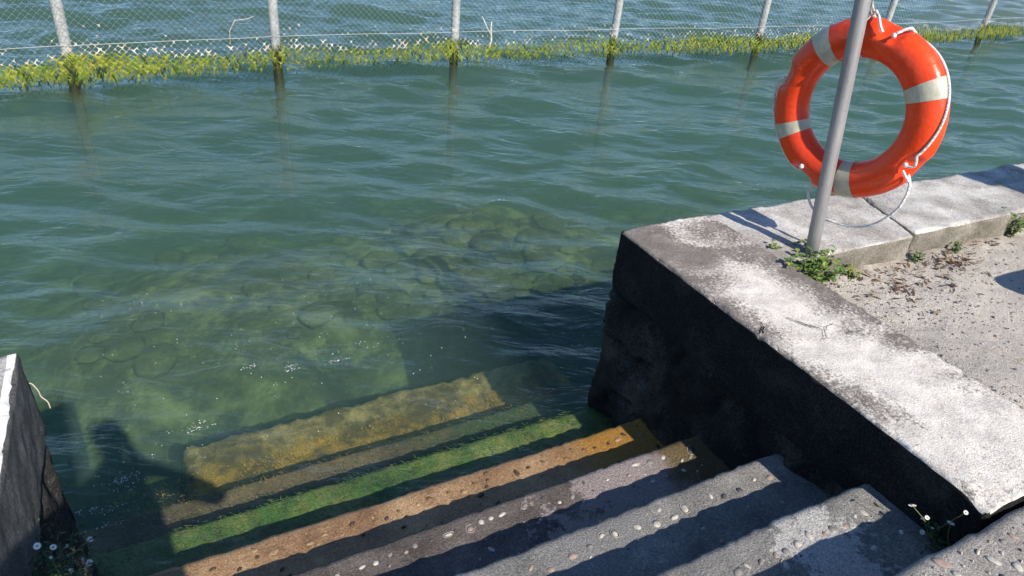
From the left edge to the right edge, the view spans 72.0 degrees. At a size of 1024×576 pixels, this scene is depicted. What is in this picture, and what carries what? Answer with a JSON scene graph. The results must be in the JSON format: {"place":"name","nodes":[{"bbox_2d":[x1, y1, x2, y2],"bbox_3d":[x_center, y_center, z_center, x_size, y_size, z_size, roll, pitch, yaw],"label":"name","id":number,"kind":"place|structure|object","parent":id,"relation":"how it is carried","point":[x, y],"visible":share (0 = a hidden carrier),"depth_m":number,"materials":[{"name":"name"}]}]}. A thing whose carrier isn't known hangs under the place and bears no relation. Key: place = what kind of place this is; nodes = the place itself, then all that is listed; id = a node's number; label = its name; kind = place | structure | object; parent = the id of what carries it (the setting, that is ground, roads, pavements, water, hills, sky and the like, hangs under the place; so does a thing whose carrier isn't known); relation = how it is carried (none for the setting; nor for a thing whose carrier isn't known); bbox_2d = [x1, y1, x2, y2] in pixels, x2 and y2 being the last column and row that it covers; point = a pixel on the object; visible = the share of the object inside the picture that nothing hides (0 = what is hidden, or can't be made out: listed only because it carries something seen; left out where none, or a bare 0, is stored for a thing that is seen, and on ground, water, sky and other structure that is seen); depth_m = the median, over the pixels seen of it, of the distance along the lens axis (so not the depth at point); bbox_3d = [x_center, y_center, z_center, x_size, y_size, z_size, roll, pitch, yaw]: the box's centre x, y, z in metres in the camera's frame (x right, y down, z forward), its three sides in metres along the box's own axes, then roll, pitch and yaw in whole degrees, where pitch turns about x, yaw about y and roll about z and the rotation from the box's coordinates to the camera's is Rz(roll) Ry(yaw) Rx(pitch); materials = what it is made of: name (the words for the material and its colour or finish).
{"place":"outdoors","nodes":[
{"label":"outdoors","id":0,"kind":"place"},
{"bbox_2d":[0,0,1023,531],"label":"lake bed","id":1,"kind":"object","parent":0,"point":[118,420],"visible":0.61,"depth_m":10.40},
{"bbox_2d":[0,353,97,575],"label":"side wall","id":2,"kind":"structure","parent":1,"relation":"on","point":[31,492],"depth_m":1.82,"materials":[{"name":"grey concrete"}]},
{"bbox_2d":[29,383,50,408],"bbox_3d":[-1.379,0.314,2.045,0.044,0.109,0.010,-21,40,-36],"label":"dry stalk","id":3,"kind":"object","parent":2,"relation":"hanging from","point":[40,395],"visible":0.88,"depth_m":2.05,"materials":[{"name":"beige plant"}]},
{"bbox_2d":[24,518,107,575],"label":"daisy plant","id":4,"kind":"object","parent":2,"relation":"attached to","point":[63,571],"visible":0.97,"depth_m":1.69,"materials":[{"name":"green plant"}]},
{"bbox_2d":[0,151,798,382],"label":"submerged stones","id":5,"kind":"object","parent":1,"relation":"on","point":[514,338],"visible":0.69,"depth_m":5.70,"materials":[{"name":"green stone"}]},
{"bbox_2d":[79,357,938,575],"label":"stone stairs","id":6,"kind":"structure","parent":1,"relation":"on","point":[539,467],"depth_m":2.46,"materials":[{"name":"grey stone"}]},
{"bbox_2d":[899,504,968,553],"bbox_3d":[1.111,0.607,1.783,0.164,0.153,0.173,-12,35,-25],"label":"daisy plant","id":7,"kind":"object","parent":6,"relation":"on","point":[940,545],"visible":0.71,"depth_m":1.81,"materials":[{"name":"green plant"}]},
{"bbox_2d":[0,0,1023,231],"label":"chain link fence","id":8,"kind":"object","parent":1,"relation":"on","point":[73,67],"visible":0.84,"depth_m":8.13,"materials":[{"name":"metal"}]},
{"bbox_2d":[229,16,253,45],"bbox_3d":[-2.792,-2.658,7.290,0.278,0.302,0.032,-7,33,-19],"label":"reed stalk","id":9,"kind":"object","parent":8,"relation":"attached to","point":[232,25],"visible":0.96,"depth_m":7.25,"materials":[{"name":"beige plant"}]},
{"bbox_2d":[482,16,491,51],"bbox_3d":[-0.304,-3.037,8.463,0.153,0.444,0.026,-12,35,-25],"label":"dead branch","id":10,"kind":"object","parent":8,"relation":"attached to","point":[489,32],"visible":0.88,"depth_m":8.46,"materials":[{"name":"beige wood"}]},
{"bbox_2d":[587,215,1023,544],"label":"wing wall","id":11,"kind":"structure","parent":1,"relation":"on","point":[731,348],"depth_m":2.33,"materials":[{"name":"concrete"}]},
{"bbox_2d":[712,164,1023,275],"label":"quay wall","id":12,"kind":"structure","parent":1,"relation":"on","point":[943,212],"depth_m":3.18,"materials":[{"name":"concrete"}]},
{"bbox_2d":[804,0,870,258],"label":"steel pole","id":13,"kind":"object","parent":12,"relation":"on","point":[856,31],"visible":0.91,"depth_m":2.53,"materials":[{"name":"grey metal"}]},
{"bbox_2d":[772,0,950,227],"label":"lifebuoy","id":14,"kind":"object","parent":13,"relation":"hanging from","point":[912,60],"visible":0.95,"depth_m":2.51,"materials":[{"name":"orange plastic"}]},
{"bbox_2d":[0,0,1023,417],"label":"lake water","id":15,"kind":"structure","parent":0,"point":[524,16],"depth_m":8.27,"materials":[{"name":"teal liquid"}]},
{"bbox_2d":[75,271,477,531],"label":"foam bubbles","id":16,"kind":"object","parent":15,"relation":"on","point":[191,431],"visible":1,"depth_m":2.88,"materials":[{"name":"white liquid"}]},
{"bbox_2d":[817,228,1023,409],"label":"gravel ground","id":17,"kind":"structure","parent":0,"point":[985,313],"depth_m":2.74,"materials":[{"name":"grey gravel"}]},
{"bbox_2d":[770,238,847,283],"bbox_3d":[1.147,-0.099,2.753,0.309,0.129,0.276,26,37,31],"label":"leafy weed","id":18,"kind":"object","parent":17,"relation":"on","point":[814,273],"visible":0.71,"depth_m":2.72,"materials":[{"name":"green plant"}]},
{"bbox_2d":[845,263,861,278],"bbox_3d":[1.385,-0.062,2.866,0.060,0.060,0.082,10,31,8],"label":"weed","id":19,"kind":"object","parent":17,"relation":"on","point":[850,271],"visible":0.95,"depth_m":2.86,"materials":[{"name":"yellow plant"}]},
{"bbox_2d":[910,249,925,262],"bbox_3d":[1.759,-0.134,3.048,0.061,0.047,0.071,18,33,20],"label":"weed","id":20,"kind":"object","parent":17,"relation":"on","point":[915,257],"visible":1,"depth_m":3.05,"materials":[{"name":"green plant"}]},
{"bbox_2d":[833,237,1016,314],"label":"leaf litter","id":21,"kind":"object","parent":17,"relation":"on","point":[941,259],"visible":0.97,"depth_m":2.94,"materials":[{"name":"brown plant"}]},
{"bbox_2d":[951,241,963,251],"bbox_3d":[1.990,-0.183,3.152,0.049,0.054,0.079,4,31,-2],"label":"weed","id":22,"kind":"object","parent":17,"relation":"on","point":[958,245],"visible":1,"depth_m":3.15,"materials":[{"name":"green plant"}]},
{"bbox_2d":[1004,207,1023,237],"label":"leafy weed","id":23,"kind":"object","parent":17,"relation":"on","point":[1015,230],"visible":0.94,"depth_m":3.33,"materials":[{"name":"green plant"}]},
{"label":"ground","id":24,"kind":"structure","parent":0,"visible":0},
{"bbox_2d":[894,506,1023,575],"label":"landing","id":25,"kind":"object","parent":24,"relation":"on","point":[969,545],"visible":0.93,"depth_m":1.60,"materials":[{"name":"concrete"}]},
{"bbox_2d":[911,524,1023,575],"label":"landing pebbles","id":26,"kind":"object","parent":25,"relation":"on","point":[946,564],"visible":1,"depth_m":1.57,"materials":[{"name":"grey stone"}]}
]}

